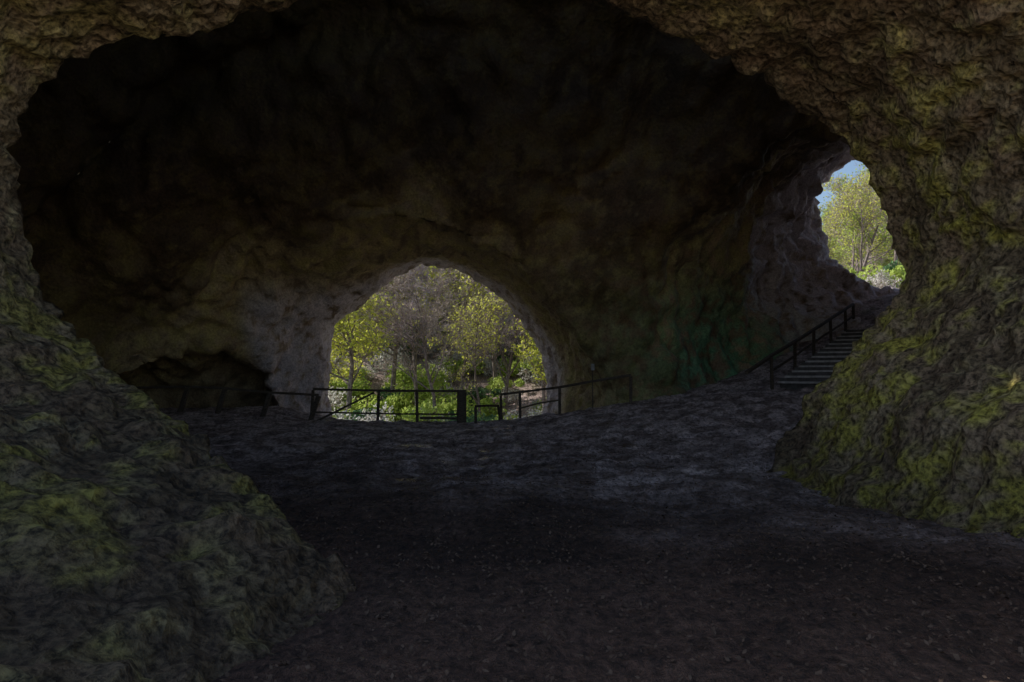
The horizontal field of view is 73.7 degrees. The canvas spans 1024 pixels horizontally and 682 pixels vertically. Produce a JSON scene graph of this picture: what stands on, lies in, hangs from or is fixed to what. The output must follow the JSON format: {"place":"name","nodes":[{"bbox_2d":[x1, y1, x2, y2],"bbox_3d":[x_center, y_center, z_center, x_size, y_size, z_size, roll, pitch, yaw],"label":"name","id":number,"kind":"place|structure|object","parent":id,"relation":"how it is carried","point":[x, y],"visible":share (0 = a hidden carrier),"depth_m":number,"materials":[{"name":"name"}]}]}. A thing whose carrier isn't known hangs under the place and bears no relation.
{"place":"outdoors","nodes":[
{"label":"outdoors","id":0,"kind":"place"},
{"bbox_2d":[159,263,1023,681],"bbox_3d":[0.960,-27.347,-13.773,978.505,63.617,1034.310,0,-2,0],"label":"ground","id":1,"kind":"structure","parent":0,"point":[253,443],"depth_m":6.22,"materials":[{"name":"grey stone"}]},
{"bbox_2d":[332,408,379,420],"bbox_3d":[-8.684,4.906,38.040,3.293,2.462,3.543,-1,-3,32],"label":"ivy bush","id":2,"kind":"object","parent":1,"relation":"on","point":[360,415],"visible":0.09,"depth_m":37.94,"materials":[{"name":"green plant"}]},
{"bbox_2d":[328,293,389,387],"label":"leafy tree","id":3,"kind":"object","parent":1,"relation":"on","point":[338,358],"visible":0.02,"depth_m":48.78,"materials":[{"name":"green plant"}]},
{"bbox_2d":[329,289,406,416],"bbox_3d":[-10.938,-0.231,40.264,9.344,12.600,7.987,0,-2,-2],"label":"leafy tree","id":4,"kind":"object","parent":1,"relation":"on","point":[342,330],"visible":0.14,"depth_m":39.72,"materials":[{"name":"green plant"}]},
{"bbox_2d":[136,374,632,422],"bbox_3d":[-4.061,1.912,20.699,15.081,1.854,2.241,0,-2,5],"label":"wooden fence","id":5,"kind":"object","parent":1,"relation":"on","point":[461,408],"visible":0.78,"depth_m":20.46,"materials":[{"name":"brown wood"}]},
{"bbox_2d":[365,279,414,369],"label":"leafy tree","id":6,"kind":"object","parent":1,"relation":"on","point":[372,365],"depth_m":54.11,"materials":[{"name":"green plant"}]},
{"bbox_2d":[339,265,449,392],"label":"leafy tree","id":7,"kind":"object","parent":1,"relation":"on","point":[393,375],"visible":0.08,"depth_m":46.47,"materials":[{"name":"green plant"}]},
{"bbox_2d":[365,264,461,405],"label":"bare tree","id":8,"kind":"object","parent":1,"relation":"on","point":[413,346],"visible":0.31,"depth_m":44.79,"materials":[{"name":"grey plant"}]},
{"bbox_2d":[354,266,473,412],"bbox_3d":[-5.911,0.114,38.224,7.866,12.223,7.069,0,-2,0],"label":"bare tree","id":9,"kind":"object","parent":1,"relation":"on","point":[440,309],"visible":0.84,"depth_m":38.50,"materials":[{"name":"grey plant"}]},
{"bbox_2d":[405,406,449,421],"bbox_3d":[-4.890,5.185,39.499,3.686,2.835,3.141,-2,-3,34],"label":"blossom bush","id":10,"kind":"object","parent":1,"relation":"on","point":[435,419],"visible":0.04,"depth_m":38.85,"materials":[{"name":"green plant"}]},
{"bbox_2d":[420,267,499,366],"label":"bare tree","id":11,"kind":"object","parent":1,"relation":"on","point":[450,354],"depth_m":51.78,"materials":[{"name":"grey plant"}]},
{"bbox_2d":[429,268,496,387],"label":"budding tree","id":12,"kind":"object","parent":1,"relation":"on","point":[494,371],"visible":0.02,"depth_m":48.59,"materials":[{"name":"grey plant"}]},
{"bbox_2d":[424,266,508,389],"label":"budding tree","id":13,"kind":"object","parent":1,"relation":"on","point":[465,284],"visible":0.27,"depth_m":44.99,"materials":[{"name":"green plant"}]},
{"bbox_2d":[425,291,516,414],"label":"budding tree","id":14,"kind":"object","parent":1,"relation":"on","point":[493,305],"visible":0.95,"depth_m":40.27,"materials":[{"name":"green plant"}]},
{"bbox_2d":[466,408,517,422],"bbox_3d":[-0.559,4.965,37.196,5.329,2.632,3.180,-1,-3,21],"label":"green bush","id":15,"kind":"object","parent":1,"relation":"on","point":[496,417],"visible":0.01,"depth_m":36.79,"materials":[{"name":"green plant"}]},
{"bbox_2d":[446,272,539,416],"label":"bare tree","id":16,"kind":"object","parent":1,"relation":"on","point":[509,364],"visible":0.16,"depth_m":43.30,"materials":[{"name":"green plant"}]},
{"bbox_2d":[0,0,1023,681],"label":"cave rock","id":17,"kind":"object","parent":1,"relation":"on","point":[256,194],"visible":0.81,"depth_m":18.08,"materials":[{"name":"stone"}]},
{"bbox_2d":[500,303,529,381],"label":"leafy tree","id":18,"kind":"object","parent":1,"relation":"on","point":[526,380],"depth_m":49.86,"materials":[{"name":"green plant"}]},
{"bbox_2d":[503,404,542,419],"bbox_3d":[0.976,4.614,36.066,3.440,2.629,2.932,0,-2,8],"label":"blossom bush","id":19,"kind":"object","parent":1,"relation":"on","point":[532,412],"visible":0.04,"depth_m":36.03,"materials":[{"name":"white plant"}]},
{"bbox_2d":[504,320,546,411],"bbox_3d":[2.719,0.409,38.592,6.728,9.340,5.751,-1,-2,17],"label":"leafy tree","id":20,"kind":"object","parent":1,"relation":"on","point":[542,378],"visible":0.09,"depth_m":38.91,"materials":[{"name":"green plant"}]},
{"bbox_2d":[591,364,594,408],"bbox_3d":[2.348,1.431,19.838,0.104,1.542,0.070,0,-2,0],"label":"info sign","id":21,"kind":"object","parent":1,"relation":"on","point":[592,367],"visible":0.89,"depth_m":19.84,"materials":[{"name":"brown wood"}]},
{"bbox_2d":[328,286,897,422],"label":"undergrowth","id":22,"kind":"object","parent":1,"relation":"on","point":[397,402],"visible":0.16,"depth_m":46.95,"materials":[{"name":"green plant"}]},
{"bbox_2d":[204,406,1023,681],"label":"leaf litter","id":23,"kind":"object","parent":1,"relation":"on","point":[738,657],"visible":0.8,"depth_m":5.72,"materials":[{"name":"brown plant"}]},
{"bbox_2d":[347,184,900,359],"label":"distant woodland","id":24,"kind":"object","parent":1,"relation":"on","point":[832,246],"visible":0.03,"depth_m":56.97,"materials":[{"name":"green plant"}]},
{"bbox_2d":[745,303,854,389],"bbox_3d":[9.340,0.146,21.347,0.137,3.418,10.197,-2,-3,41],"label":"stair handrail","id":25,"kind":"object","parent":1,"relation":"on","point":[785,347],"visible":0.9,"depth_m":20.73,"materials":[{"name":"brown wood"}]},
{"bbox_2d":[777,329,864,389],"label":"stone steps","id":26,"kind":"structure","parent":1,"relation":"on","point":[815,369],"depth_m":19.82,"materials":[{"name":"grey stone"}]},
{"bbox_2d":[817,172,886,269],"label":"budding tree","id":27,"kind":"object","parent":1,"relation":"on","point":[836,223],"visible":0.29,"depth_m":43.67,"materials":[{"name":"green plant"}]},
{"bbox_2d":[823,170,887,277],"bbox_3d":[18.407,-5.801,35.694,3.585,6.920,4.275,-1,-3,20],"label":"budding tree","id":28,"kind":"object","parent":1,"relation":"on","point":[850,206],"visible":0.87,"depth_m":35.81,"materials":[{"name":"green plant"}]},
{"bbox_2d":[832,196,892,273],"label":"leafy tree","id":29,"kind":"object","parent":1,"relation":"on","point":[856,255],"visible":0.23,"depth_m":47.37,"materials":[{"name":"green plant"}]},
{"bbox_2d":[828,164,898,275],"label":"leafy tree","id":30,"kind":"object","parent":1,"relation":"on","point":[864,262],"visible":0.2,"depth_m":40.37,"materials":[{"name":"green plant"}]},
{"bbox_2d":[835,164,897,266],"bbox_3d":[21.715,-8.739,37.300,6.992,12.442,6.283,2,-3,-37],"label":"bare tree","id":31,"kind":"object","parent":1,"relation":"on","point":[895,257],"depth_m":38.25,"materials":[{"name":"green plant"}]},
{"bbox_2d":[844,261,905,287],"bbox_3d":[17.709,-3.000,32.919,3.448,1.831,2.058,-1,-3,23],"label":"green bush","id":32,"kind":"object","parent":1,"relation":"on","point":[897,272],"visible":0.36,"depth_m":32.65,"materials":[{"name":"green plant"}]},
{"bbox_2d":[863,217,893,255],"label":"leafy tree","id":33,"kind":"object","parent":1,"relation":"on","point":[885,249],"visible":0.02,"depth_m":45.59,"materials":[{"name":"green plant"}]},
{"bbox_2d":[865,267,901,288],"bbox_3d":[16.944,-2.537,31.241,1.675,1.569,1.966,-1,-2,15],"label":"blossom bush","id":34,"kind":"object","parent":1,"relation":"on","point":[879,279],"visible":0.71,"depth_m":30.94,"materials":[{"name":"white plant"}]},
{"bbox_2d":[876,260,903,285],"bbox_3d":[19.573,-3.308,35.021,1.586,1.589,2.332,0,-2,9],"label":"ivy bush","id":35,"kind":"object","parent":1,"relation":"on","point":[887,266],"visible":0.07,"depth_m":34.44,"materials":[{"name":"green plant"}]},
{"bbox_2d":[815,160,885,260],"label":"sky","id":36,"kind":"structure","parent":0,"point":[850,167],"materials":[{"name":"blue"}]}
]}

